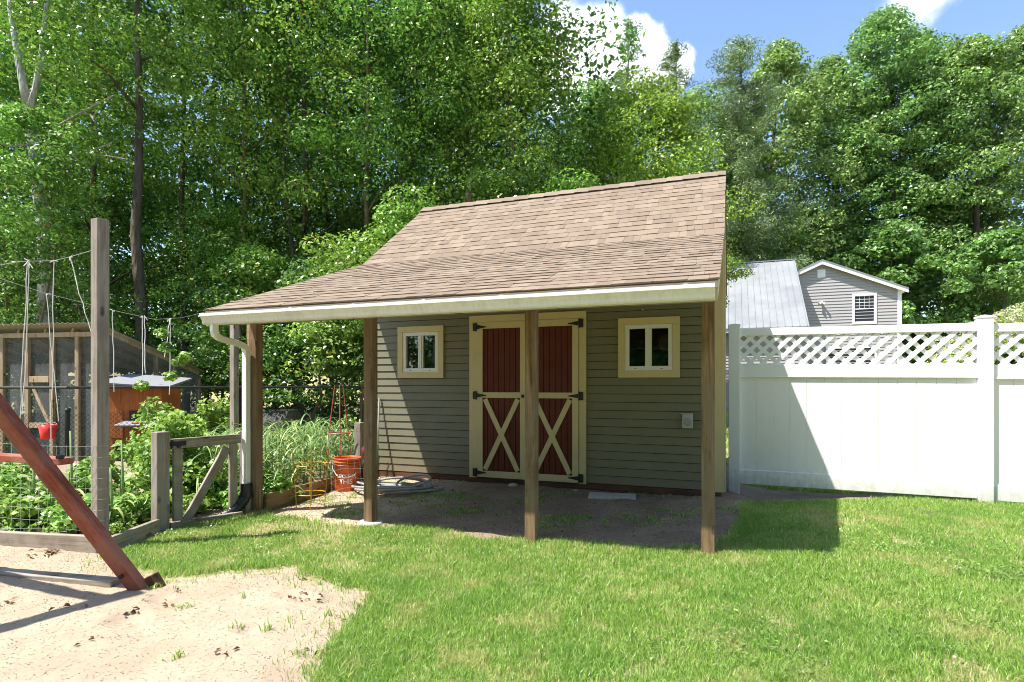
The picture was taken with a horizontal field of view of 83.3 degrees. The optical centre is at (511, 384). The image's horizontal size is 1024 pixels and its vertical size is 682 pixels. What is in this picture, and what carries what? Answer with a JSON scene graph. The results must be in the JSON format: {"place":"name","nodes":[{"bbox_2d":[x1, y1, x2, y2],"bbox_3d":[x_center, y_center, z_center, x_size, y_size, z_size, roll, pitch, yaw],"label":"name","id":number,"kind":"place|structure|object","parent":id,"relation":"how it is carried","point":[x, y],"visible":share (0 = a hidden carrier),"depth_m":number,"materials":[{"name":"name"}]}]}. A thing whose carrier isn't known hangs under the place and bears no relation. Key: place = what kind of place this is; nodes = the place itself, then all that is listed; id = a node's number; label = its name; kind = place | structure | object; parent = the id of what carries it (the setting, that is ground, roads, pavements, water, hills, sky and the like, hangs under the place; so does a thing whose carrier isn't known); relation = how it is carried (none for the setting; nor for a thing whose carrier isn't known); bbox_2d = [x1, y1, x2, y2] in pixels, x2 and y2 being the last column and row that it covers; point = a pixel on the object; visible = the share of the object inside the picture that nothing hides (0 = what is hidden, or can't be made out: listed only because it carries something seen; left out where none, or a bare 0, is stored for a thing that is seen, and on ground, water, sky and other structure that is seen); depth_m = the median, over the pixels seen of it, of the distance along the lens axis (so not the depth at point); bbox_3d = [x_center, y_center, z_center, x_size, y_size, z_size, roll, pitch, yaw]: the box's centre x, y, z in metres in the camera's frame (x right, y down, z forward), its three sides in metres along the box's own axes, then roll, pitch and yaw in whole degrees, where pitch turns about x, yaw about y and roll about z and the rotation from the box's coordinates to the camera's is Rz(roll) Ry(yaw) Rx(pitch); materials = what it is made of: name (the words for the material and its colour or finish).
{"place":"outdoors","nodes":[
{"label":"outdoors","id":0,"kind":"place"},
{"bbox_2d":[1,461,331,534],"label":"garden soil","id":1,"kind":"structure","parent":0,"point":[213,511],"depth_m":7.21,"materials":[{"name":"brown soil"}]},
{"bbox_2d":[0,482,31,516],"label":"leafy plant","id":2,"kind":"object","parent":1,"relation":"on","point":[23,492],"visible":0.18,"depth_m":5.04,"materials":[{"name":"green plant"}]},
{"bbox_2d":[0,461,35,488],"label":"leafy plant","id":3,"kind":"object","parent":1,"relation":"on","point":[26,467],"visible":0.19,"depth_m":6.23,"materials":[{"name":"green plant"}]},
{"bbox_2d":[0,467,49,499],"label":"leafy plant","id":4,"kind":"object","parent":1,"relation":"on","point":[17,479],"visible":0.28,"depth_m":5.50,"materials":[{"name":"green plant"}]},
{"bbox_2d":[0,491,57,532],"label":"leafy plant","id":5,"kind":"object","parent":1,"relation":"on","point":[37,523],"visible":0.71,"depth_m":4.66,"materials":[{"name":"green plant"}]},
{"bbox_2d":[0,530,97,552],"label":"bed board","id":6,"kind":"object","parent":1,"relation":"on","point":[71,542],"depth_m":4.29,"materials":[{"name":"grey wood"}]},
{"bbox_2d":[39,493,114,533],"bbox_3d":[-3.583,1.077,4.778,0.526,0.353,0.819,0,0,-39],"label":"leafy plant","id":7,"kind":"object","parent":1,"relation":"on","point":[55,520],"visible":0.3,"depth_m":4.50,"materials":[{"name":"green plant"}]},
{"bbox_2d":[48,473,117,503],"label":"leafy plant","id":8,"kind":"object","parent":1,"relation":"on","point":[85,488],"visible":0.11,"depth_m":5.38,"materials":[{"name":"green plant"}]},
{"bbox_2d":[65,454,134,490],"bbox_3d":[-4.612,0.991,6.376,0.520,0.503,0.725,0,0,13],"label":"leafy plant","id":9,"kind":"object","parent":1,"relation":"on","point":[85,465],"visible":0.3,"depth_m":6.29,"materials":[{"name":"green plant"}]},
{"bbox_2d":[91,218,108,531],"bbox_3d":[-3.146,-0.005,4.400,0.089,2.510,0.089,0,0,27],"label":"trellis post","id":10,"kind":"object","parent":1,"relation":"on","point":[99,335],"visible":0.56,"depth_m":4.37,"materials":[{"name":"grey wood"}]},
{"bbox_2d":[1,251,90,452],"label":"trellis line","id":11,"kind":"object","parent":10,"relation":"attached to","point":[27,296],"visible":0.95,"depth_m":4.55,"materials":[{"name":"fabric"}]},
{"bbox_2d":[0,443,108,532],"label":"wire fence","id":12,"kind":"object","parent":10,"relation":"attached to","point":[11,487],"visible":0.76,"depth_m":4.41,"materials":[{"name":"grey metal"}]},
{"bbox_2d":[119,440,148,518],"bbox_3d":[-3.265,0.833,4.952,0.289,0.836,0.458,0,0,9],"label":"onion plant","id":13,"kind":"object","parent":1,"relation":"on","point":[122,482],"visible":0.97,"depth_m":4.95,"materials":[{"name":"green plant"}]},
{"bbox_2d":[111,519,159,547],"bbox_3d":[-2.993,1.222,4.565,0.045,0.175,0.590,0,0,0],"label":"bed board","id":14,"kind":"object","parent":1,"relation":"on","point":[133,535],"visible":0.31,"depth_m":4.57,"materials":[{"name":"grey wood"}]},
{"bbox_2d":[109,489,171,519],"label":"leafy plant","id":15,"kind":"object","parent":1,"relation":"on","point":[141,502],"visible":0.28,"depth_m":5.04,"materials":[{"name":"green plant"}]},
{"bbox_2d":[109,328,202,490],"bbox_3d":[-3.684,0.319,6.141,0.996,1.837,0.840,0,0,0],"label":"leafy shrub","id":16,"kind":"object","parent":1,"relation":"on","point":[183,359],"visible":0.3,"depth_m":6.04,"materials":[{"name":"green plant"}]},
{"bbox_2d":[151,431,169,531],"bbox_3d":[-3.010,0.858,4.930,0.105,0.905,0.105,0,0,32],"label":"gate post","id":17,"kind":"object","parent":1,"relation":"on","point":[160,475],"visible":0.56,"depth_m":4.89,"materials":[{"name":"grey wood"}]},
{"bbox_2d":[170,434,240,521],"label":"garden gate","id":18,"kind":"structure","parent":17,"relation":"attached to","point":[178,445],"depth_m":5.19,"materials":[{"name":"grey wood"}]},
{"bbox_2d":[115,410,227,496],"bbox_3d":[-3.342,0.739,5.724,1.010,0.986,0.900,0,0,38],"label":"leafy shrub","id":19,"kind":"object","parent":1,"relation":"on","point":[182,427],"visible":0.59,"depth_m":5.62,"materials":[{"name":"green plant"}]},
{"bbox_2d":[133,486,214,517],"bbox_3d":[-3.183,1.106,5.431,0.776,0.326,0.652,0,0,0],"label":"leafy plant","id":20,"kind":"object","parent":1,"relation":"on","point":[188,497],"visible":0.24,"depth_m":5.34,"materials":[{"name":"green plant"}]},
{"bbox_2d":[170,511,242,528],"bbox_3d":[-2.755,1.250,5.215,0.050,0.100,0.626,0,0,39],"label":"bed board","id":21,"kind":"object","parent":1,"relation":"on","point":[187,522],"visible":0.48,"depth_m":5.16,"materials":[{"name":"grey wood"}]},
{"bbox_2d":[193,398,229,451],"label":"leafy plant","id":22,"kind":"object","parent":1,"relation":"on","point":[210,414],"visible":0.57,"depth_m":8.60,"materials":[{"name":"green plant"}]},
{"bbox_2d":[197,479,266,510],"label":"leafy plant","id":23,"kind":"object","parent":1,"relation":"on","point":[217,493],"visible":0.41,"depth_m":5.61,"materials":[{"name":"green plant"}]},
{"bbox_2d":[230,301,238,433],"bbox_3d":[-4.000,0.175,8.300,0.089,2.750,0.089,0,0,27],"label":"trellis post","id":24,"kind":"object","parent":1,"relation":"on","point":[234,380],"visible":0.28,"depth_m":8.27,"materials":[{"name":"grey wood"}]},
{"bbox_2d":[0,278,203,420],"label":"trellis line","id":25,"kind":"object","parent":24,"relation":"attached to","point":[169,319],"visible":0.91,"depth_m":8.12,"materials":[{"name":"fabric"}]},
{"bbox_2d":[240,431,250,513],"bbox_3d":[-2.565,0.880,5.560,0.085,0.860,0.085,0,0,21],"label":"gate post","id":26,"kind":"object","parent":1,"relation":"on","point":[247,508],"visible":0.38,"depth_m":5.53,"materials":[{"name":"grey wood"}]},
{"bbox_2d":[216,469,302,504],"bbox_3d":[-2.657,1.076,5.948,0.915,0.381,0.581,0,0,0],"label":"leafy plant","id":27,"kind":"object","parent":1,"relation":"on","point":[276,486],"visible":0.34,"depth_m":5.89,"materials":[{"name":"green plant"}]},
{"bbox_2d":[263,477,334,509],"bbox_3d":[-2.210,1.192,6.305,0.046,0.235,1.363,0,0,19],"label":"bed board","id":28,"kind":"object","parent":1,"relation":"on","point":[274,498],"visible":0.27,"depth_m":6.02,"materials":[{"name":"brown wood"}]},
{"bbox_2d":[263,421,346,483],"bbox_3d":[-2.419,0.819,6.811,0.921,0.748,0.925,0,0,-29],"label":"garlic plant","id":29,"kind":"object","parent":1,"relation":"on","point":[303,447],"visible":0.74,"depth_m":6.74,"materials":[{"name":"green plant"}]},
{"bbox_2d":[323,385,351,478],"bbox_3d":[-2.100,0.630,7.000,0.455,1.241,0.455,0,0,0],"label":"tomato cage","id":30,"kind":"object","parent":1,"relation":"on","point":[329,432],"visible":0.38,"depth_m":7.01,"materials":[{"name":"red metal"}]},
{"bbox_2d":[0,545,370,681],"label":"sand","id":31,"kind":"structure","parent":0,"point":[259,641],"depth_m":2.92,"materials":[{"name":"beige sand"}]},
{"bbox_2d":[0,568,120,587],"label":"border timber","id":32,"kind":"object","parent":31,"relation":"on","point":[95,580],"visible":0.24,"depth_m":3.58,"materials":[{"name":"grey wood"}]},
{"bbox_2d":[0,393,148,590],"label":"swing frame","id":33,"kind":"object","parent":31,"relation":"on","point":[38,459],"visible":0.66,"depth_m":3.31,"materials":[{"name":"brown wood"}]},
{"bbox_2d":[0,549,346,655],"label":"leaf litter","id":34,"kind":"object","parent":31,"relation":"on","point":[86,605],"visible":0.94,"depth_m":3.21,"materials":[{"name":"brown plant"}]},
{"bbox_2d":[147,577,345,660],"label":"weeds","id":35,"kind":"object","parent":31,"relation":"on","point":[243,596],"visible":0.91,"depth_m":2.96,"materials":[{"name":"green plant"}]},
{"bbox_2d":[0,0,1023,361],"label":"sky","id":36,"kind":"structure","parent":0,"point":[821,27],"materials":[{"name":"blue"}]},
{"bbox_2d":[21,362,1023,681],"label":"ground","id":37,"kind":"structure","parent":0,"point":[343,540],"depth_m":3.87,"materials":[{"name":"green plant"}]},
{"bbox_2d":[0,102,108,422],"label":"sapling","id":38,"kind":"object","parent":37,"relation":"on","point":[40,122],"visible":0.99,"depth_m":12.40,"materials":[{"name":"green plant"}]},
{"bbox_2d":[0,197,122,397],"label":"sapling","id":39,"kind":"object","parent":37,"relation":"on","point":[5,242],"visible":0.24,"depth_m":14.84,"materials":[{"name":"green plant"}]},
{"bbox_2d":[0,0,130,375],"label":"maple tree","id":40,"kind":"object","parent":37,"relation":"on","point":[17,95],"visible":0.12,"depth_m":17.83,"materials":[{"name":"green plant"}]},
{"bbox_2d":[0,0,163,450],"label":"birch tree","id":41,"kind":"object","parent":37,"relation":"on","point":[31,98],"visible":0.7,"depth_m":13.96,"materials":[{"name":"green plant"}]},
{"bbox_2d":[0,231,167,442],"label":"sapling","id":42,"kind":"object","parent":37,"relation":"on","point":[70,250],"visible":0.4,"depth_m":13.43,"materials":[{"name":"green plant"}]},
{"bbox_2d":[0,322,203,460],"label":"chicken run","id":43,"kind":"object","parent":37,"relation":"on","point":[72,347],"visible":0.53,"depth_m":11.38,"materials":[{"name":"grey wood"}]},
{"bbox_2d":[0,0,215,414],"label":"maple tree","id":44,"kind":"object","parent":37,"relation":"on","point":[165,268],"visible":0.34,"depth_m":17.40,"materials":[{"name":"green plant"}]},
{"bbox_2d":[2,0,261,374],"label":"ash tree","id":45,"kind":"object","parent":37,"relation":"on","point":[138,142],"visible":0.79,"depth_m":14.45,"materials":[{"name":"green plant"}]},
{"bbox_2d":[109,374,191,458],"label":"chicken coop","id":46,"kind":"structure","parent":37,"relation":"on","point":[125,401],"depth_m":10.56,"materials":[{"name":"orange wood"}]},
{"bbox_2d":[77,0,277,413],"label":"ash tree","id":47,"kind":"object","parent":37,"relation":"on","point":[181,198],"visible":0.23,"depth_m":18.06,"materials":[{"name":"green plant"}]},
{"bbox_2d":[0,386,363,460],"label":"chain link fence","id":48,"kind":"object","parent":37,"relation":"on","point":[67,430],"visible":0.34,"depth_m":9.53,"materials":[{"name":"black metal"}]},
{"bbox_2d":[38,422,57,438],"bbox_3d":[-7.287,0.723,9.045,0.247,0.255,0.247,0,0,0],"label":"red bucket","id":49,"kind":"object","parent":48,"relation":"hanging from","point":[44,431],"visible":0.93,"depth_m":8.96,"materials":[{"name":"plastic"}]},
{"bbox_2d":[6,407,359,457],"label":"undergrowth","id":50,"kind":"object","parent":37,"relation":"on","point":[39,440],"visible":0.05,"depth_m":13.42,"materials":[{"name":"green plant"}]},
{"bbox_2d":[139,202,276,420],"bbox_3d":[-8.030,-1.379,15.903,3.569,7.163,3.379,0,0,0],"label":"sapling","id":51,"kind":"object","parent":37,"relation":"on","point":[216,218],"visible":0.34,"depth_m":15.53,"materials":[{"name":"green plant"}]},
{"bbox_2d":[96,0,341,433],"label":"maple tree","id":52,"kind":"object","parent":37,"relation":"on","point":[273,186],"visible":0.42,"depth_m":16.54,"materials":[{"name":"green plant"}]},
{"bbox_2d":[168,244,310,385],"bbox_3d":[-6.398,-0.610,14.477,3.273,5.611,3.216,0,0,0],"label":"sapling","id":53,"kind":"object","parent":37,"relation":"on","point":[265,261],"visible":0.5,"depth_m":13.75,"materials":[{"name":"green plant"}]},
{"bbox_2d":[263,409,304,448],"bbox_3d":[-5.150,1.072,12.600,0.880,1.084,0.900,0,0,12],"label":"compost drum","id":54,"kind":"object","parent":37,"relation":"on","point":[271,414],"visible":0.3,"depth_m":12.30,"materials":[{"name":"black plastic"}]},
{"bbox_2d":[159,0,422,422],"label":"maple tree","id":55,"kind":"object","parent":37,"relation":"on","point":[305,200],"visible":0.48,"depth_m":15.30,"materials":[{"name":"green plant"}]},
{"bbox_2d":[283,8,301,385],"bbox_3d":[-6.322,-4.397,16.564,0.548,13.013,0.355,0,0,16],"label":"trunk","id":56,"kind":"object","parent":37,"relation":"on","point":[292,252],"visible":0.3,"depth_m":16.52,"materials":[{"name":"brown plant"}]},
{"bbox_2d":[226,257,363,426],"bbox_3d":[-4.645,-0.367,13.319,3.346,5.130,3.472,0,0,-44],"label":"sapling","id":57,"kind":"object","parent":37,"relation":"on","point":[275,351],"visible":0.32,"depth_m":12.95,"materials":[{"name":"green plant"}]},
{"bbox_2d":[0,0,654,424],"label":"woods","id":58,"kind":"object","parent":37,"relation":"on","point":[154,202],"visible":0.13,"depth_m":20.05,"materials":[{"name":"green plant"}]},
{"bbox_2d":[280,229,389,419],"bbox_3d":[-3.392,-0.640,12.427,3.158,5.687,3.015,0,0,43],"label":"sapling","id":59,"kind":"object","parent":37,"relation":"on","point":[360,251],"visible":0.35,"depth_m":12.05,"materials":[{"name":"green plant"}]},
{"bbox_2d":[250,0,480,243],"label":"maple tree","id":60,"kind":"object","parent":37,"relation":"on","point":[367,149],"visible":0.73,"depth_m":14.83,"materials":[{"name":"green plant"}]},
{"bbox_2d":[356,182,439,355],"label":"sapling","id":61,"kind":"object","parent":37,"relation":"on","point":[400,210],"visible":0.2,"depth_m":12.55,"materials":[{"name":"green plant"}]},
{"bbox_2d":[300,0,505,265],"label":"beech tree","id":62,"kind":"object","parent":37,"relation":"on","point":[390,50],"visible":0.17,"depth_m":16.51,"materials":[{"name":"green plant"}]},
{"bbox_2d":[199,171,726,555],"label":"garden shed","id":63,"kind":"structure","parent":37,"relation":"on","point":[571,339],"depth_m":6.20,"materials":[{"name":"brown wood"}]},
{"bbox_2d":[397,325,443,377],"bbox_3d":[-1.085,-0.395,7.133,0.633,0.633,0.226,0,0,21],"label":"window","id":64,"kind":"structure","parent":63,"relation":"in","point":[404,371],"depth_m":7.04,"materials":[{"name":"beige paint"}]},
{"bbox_2d":[473,321,524,479],"bbox_3d":[-0.148,0.177,6.661,0.658,1.805,0.056,0,0,21],"label":"door","id":65,"kind":"structure","parent":63,"relation":"in","point":[499,395],"depth_m":6.65,"materials":[{"name":"red paint"}]},
{"bbox_2d":[539,318,582,482],"bbox_3d":[0.473,0.177,6.422,0.657,1.805,0.056,0,0,21],"label":"door","id":66,"kind":"structure","parent":63,"relation":"in","point":[560,396],"depth_m":6.41,"materials":[{"name":"red paint"}]},
{"bbox_2d":[618,316,679,377],"bbox_3d":[1.471,-0.389,6.155,0.635,0.633,0.226,0,0,21],"label":"window","id":67,"kind":"structure","parent":63,"relation":"in","point":[670,342],"depth_m":6.06,"materials":[{"name":"beige paint"}]},
{"bbox_2d":[356,0,571,207],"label":"maple tree","id":68,"kind":"object","parent":37,"relation":"on","point":[452,55],"visible":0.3,"depth_m":15.16,"materials":[{"name":"green plant"}]},
{"bbox_2d":[410,0,591,194],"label":"maple tree","id":69,"kind":"object","parent":37,"relation":"on","point":[568,64],"visible":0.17,"depth_m":17.19,"materials":[{"name":"green plant"}]},
{"bbox_2d":[421,0,597,206],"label":"maple tree","id":70,"kind":"object","parent":37,"relation":"on","point":[504,75],"visible":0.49,"depth_m":15.11,"materials":[{"name":"green plant"}]},
{"bbox_2d":[524,167,602,194],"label":"sapling","id":71,"kind":"object","parent":37,"relation":"on","point":[560,184],"visible":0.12,"depth_m":14.12,"materials":[{"name":"green plant"}]},
{"bbox_2d":[154,498,1023,681],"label":"clover","id":72,"kind":"object","parent":37,"relation":"on","point":[957,564],"visible":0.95,"depth_m":3.18,"materials":[{"name":"green plant"}]},
{"bbox_2d":[550,76,662,187],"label":"maple tree","id":73,"kind":"object","parent":37,"relation":"on","point":[599,89],"visible":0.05,"depth_m":23.36,"materials":[{"name":"green plant"}]},
{"bbox_2d":[601,17,667,182],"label":"pine tree","id":74,"kind":"object","parent":37,"relation":"on","point":[629,23],"visible":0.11,"depth_m":32.84,"materials":[{"name":"green plant"}]},
{"bbox_2d":[573,65,766,307],"bbox_3d":[4.021,-4.250,19.075,7.394,12.082,6.478,0,0,0],"label":"locust tree","id":75,"kind":"object","parent":37,"relation":"on","point":[664,122],"visible":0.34,"depth_m":18.09,"materials":[{"name":"green plant"}]},
{"bbox_2d":[647,38,738,240],"bbox_3d":[9.542,-9.048,33.378,5.902,21.494,6.427,0,0,0],"label":"pine tree","id":76,"kind":"object","parent":37,"relation":"on","point":[674,55],"visible":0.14,"depth_m":32.84,"materials":[{"name":"green plant"}]},
{"bbox_2d":[654,84,776,259],"bbox_3d":[13.194,-9.434,40.022,9.948,22.464,9.088,0,0,-33],"label":"maple tree","id":77,"kind":"object","parent":37,"relation":"on","point":[712,92],"visible":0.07,"depth_m":38.82,"materials":[{"name":"green plant"}]},
{"bbox_2d":[689,34,826,269],"bbox_3d":[14.398,-10.375,36.921,10.030,24.352,9.595,0,0,0],"label":"pine tree","id":78,"kind":"object","parent":37,"relation":"on","point":[743,165],"visible":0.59,"depth_m":36.12,"materials":[{"name":"green plant"}]},
{"bbox_2d":[711,121,809,259],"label":"maple tree","id":79,"kind":"object","parent":37,"relation":"on","point":[796,235],"visible":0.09,"depth_m":40.75,"materials":[{"name":"green plant"}]},
{"bbox_2d":[717,37,866,270],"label":"oak tree","id":80,"kind":"object","parent":37,"relation":"on","point":[776,58],"visible":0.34,"depth_m":41.83,"materials":[{"name":"green plant"}]},
{"bbox_2d":[726,259,908,410],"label":"grey house","id":81,"kind":"structure","parent":37,"relation":"on","point":[783,293],"depth_m":30.30,"materials":[{"name":"plastic"}]},
{"bbox_2d":[826,346,876,363],"bbox_3d":[18.097,-0.950,30.729,2.400,2.200,0.069,0,0,21],"label":"window","id":82,"kind":"structure","parent":81,"relation":"in","point":[867,348],"depth_m":30.72,"materials":[{"name":"white plastic"}]},
{"bbox_2d":[852,293,876,323],"bbox_3d":[18.662,-4.010,30.512,1.120,1.620,0.069,0,0,21],"label":"window","id":83,"kind":"structure","parent":81,"relation":"in","point":[862,310],"depth_m":30.50,"materials":[{"name":"white plastic"}]},
{"bbox_2d":[757,51,925,301],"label":"oak tree","id":84,"kind":"object","parent":37,"relation":"on","point":[828,71],"visible":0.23,"depth_m":44.45,"materials":[{"name":"green plant"}]},
{"bbox_2d":[728,315,1023,502],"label":"vinyl fence","id":85,"kind":"object","parent":37,"relation":"on","point":[951,427],"visible":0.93,"depth_m":5.80,"materials":[{"name":"white plastic"}]},
{"bbox_2d":[802,3,987,285],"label":"oak tree","id":86,"kind":"object","parent":37,"relation":"on","point":[881,29],"visible":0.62,"depth_m":42.61,"materials":[{"name":"green plant"}]},
{"bbox_2d":[824,218,982,324],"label":"oak tree","id":87,"kind":"object","parent":37,"relation":"on","point":[899,232],"visible":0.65,"depth_m":39.64,"materials":[{"name":"green plant"}]},
{"bbox_2d":[833,28,1023,363],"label":"oak tree","id":88,"kind":"object","parent":37,"relation":"on","point":[932,167],"visible":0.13,"depth_m":44.14,"materials":[{"name":"green plant"}]},
{"bbox_2d":[871,31,1023,323],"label":"oak tree","id":89,"kind":"object","parent":37,"relation":"on","point":[974,51],"visible":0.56,"depth_m":40.95,"materials":[{"name":"green plant"}]},
{"bbox_2d":[902,333,1023,364],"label":"undergrowth","id":90,"kind":"object","parent":37,"relation":"on","point":[912,348],"visible":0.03,"depth_m":42.17,"materials":[{"name":"green plant"}]},
{"bbox_2d":[921,302,1023,364],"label":"flowering shrub","id":91,"kind":"object","parent":37,"relation":"on","point":[1011,316],"visible":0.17,"depth_m":15.31,"materials":[{"name":"green plant"}]},
{"bbox_2d":[928,228,1023,364],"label":"oak tree","id":92,"kind":"object","parent":37,"relation":"on","point":[994,244],"visible":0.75,"depth_m":37.41,"materials":[{"name":"green plant"}]},
{"bbox_2d":[934,23,1023,335],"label":"oak tree","id":93,"kind":"object","parent":37,"relation":"on","point":[1019,37],"visible":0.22,"depth_m":43.27,"materials":[{"name":"green plant"}]},
{"bbox_2d":[270,464,925,547],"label":"dirt","id":94,"kind":"structure","parent":0,"point":[747,494],"depth_m":5.50,"materials":[{"name":"soil"}]},
{"bbox_2d":[292,447,328,509],"bbox_3d":[-2.020,0.960,5.780,0.342,0.621,0.342,0,0,0],"label":"tomato cage","id":95,"kind":"object","parent":94,"relation":"on","point":[311,490],"visible":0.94,"depth_m":5.81,"materials":[{"name":"yellow metal"}]},
{"bbox_2d":[327,428,363,505],"bbox_3d":[-1.721,0.851,5.999,0.342,0.800,0.342,-3,3,0],"label":"wire cylinder","id":96,"kind":"object","parent":94,"relation":"on","point":[359,468],"visible":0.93,"depth_m":5.99,"materials":[{"name":"metal"}]},
{"bbox_2d":[332,456,361,491],"bbox_3d":[-1.873,1.015,6.535,0.323,0.375,0.348,0,0,-10],"label":"orange bucket","id":97,"kind":"object","parent":94,"relation":"on","point":[342,472],"visible":0.92,"depth_m":6.43,"materials":[{"name":"plastic"}]},
{"bbox_2d":[354,422,363,463],"bbox_3d":[-1.920,0.915,7.250,0.095,0.870,0.095,0,0,21],"label":"short post","id":98,"kind":"object","parent":94,"relation":"on","point":[357,447],"visible":0.36,"depth_m":7.21,"materials":[{"name":"grey wood"}]},
{"bbox_2d":[351,474,454,493],"bbox_3d":[-1.213,1.095,6.448,1.160,0.155,0.585,0,0,0],"label":"garden hose","id":99,"kind":"object","parent":94,"relation":"on","point":[392,487],"visible":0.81,"depth_m":6.37,"materials":[{"name":"grey rubber"}]},
{"bbox_2d":[271,476,740,547],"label":"weeds","id":100,"kind":"object","parent":94,"relation":"on","point":[461,496],"visible":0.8,"depth_m":5.48,"materials":[{"name":"green plant"}]},
{"bbox_2d":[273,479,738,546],"bbox_3d":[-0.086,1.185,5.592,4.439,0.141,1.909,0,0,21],"label":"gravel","id":101,"kind":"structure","parent":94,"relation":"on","point":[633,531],"depth_m":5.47,"materials":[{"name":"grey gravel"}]},
{"bbox_2d":[588,492,635,499],"bbox_3d":[1.034,1.156,5.946,0.480,0.035,0.220,0,0,12],"label":"stepping slab","id":102,"kind":"object","parent":94,"relation":"on","point":[597,495],"depth_m":5.91,"materials":[{"name":"concrete"}]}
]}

